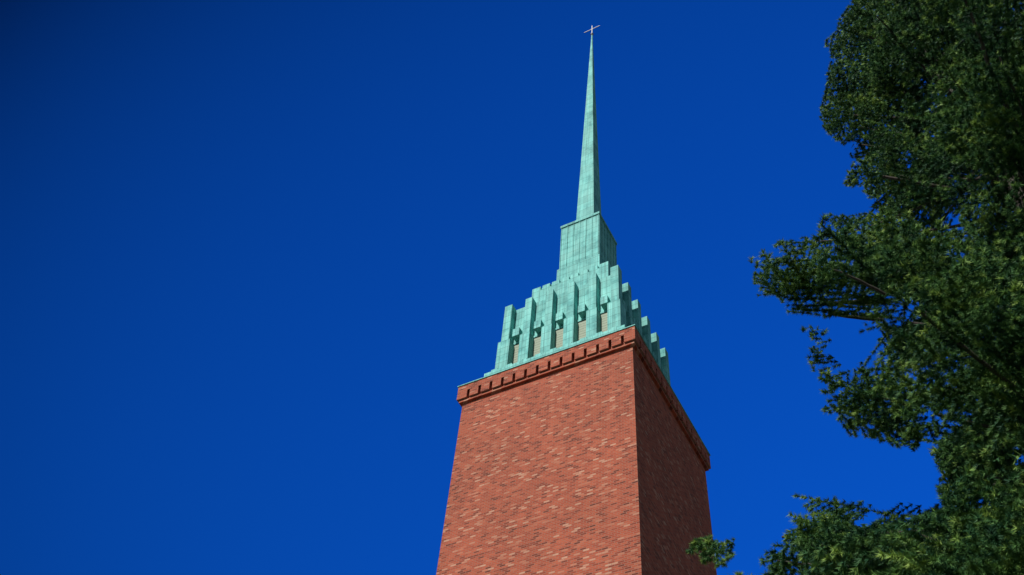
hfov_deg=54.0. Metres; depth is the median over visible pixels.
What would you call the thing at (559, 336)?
louvre slats
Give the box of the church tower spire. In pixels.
[576,35,600,219]
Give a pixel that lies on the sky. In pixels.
(256, 256)
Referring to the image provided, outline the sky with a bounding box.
[0,0,1023,574]
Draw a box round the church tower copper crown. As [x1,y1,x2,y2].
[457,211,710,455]
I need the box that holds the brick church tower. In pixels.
[436,326,716,574]
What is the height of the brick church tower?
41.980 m
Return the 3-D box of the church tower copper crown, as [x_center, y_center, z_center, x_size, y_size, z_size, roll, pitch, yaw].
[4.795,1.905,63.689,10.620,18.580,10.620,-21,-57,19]
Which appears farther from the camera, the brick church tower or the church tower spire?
the church tower spire
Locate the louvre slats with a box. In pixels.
[512,313,607,363]
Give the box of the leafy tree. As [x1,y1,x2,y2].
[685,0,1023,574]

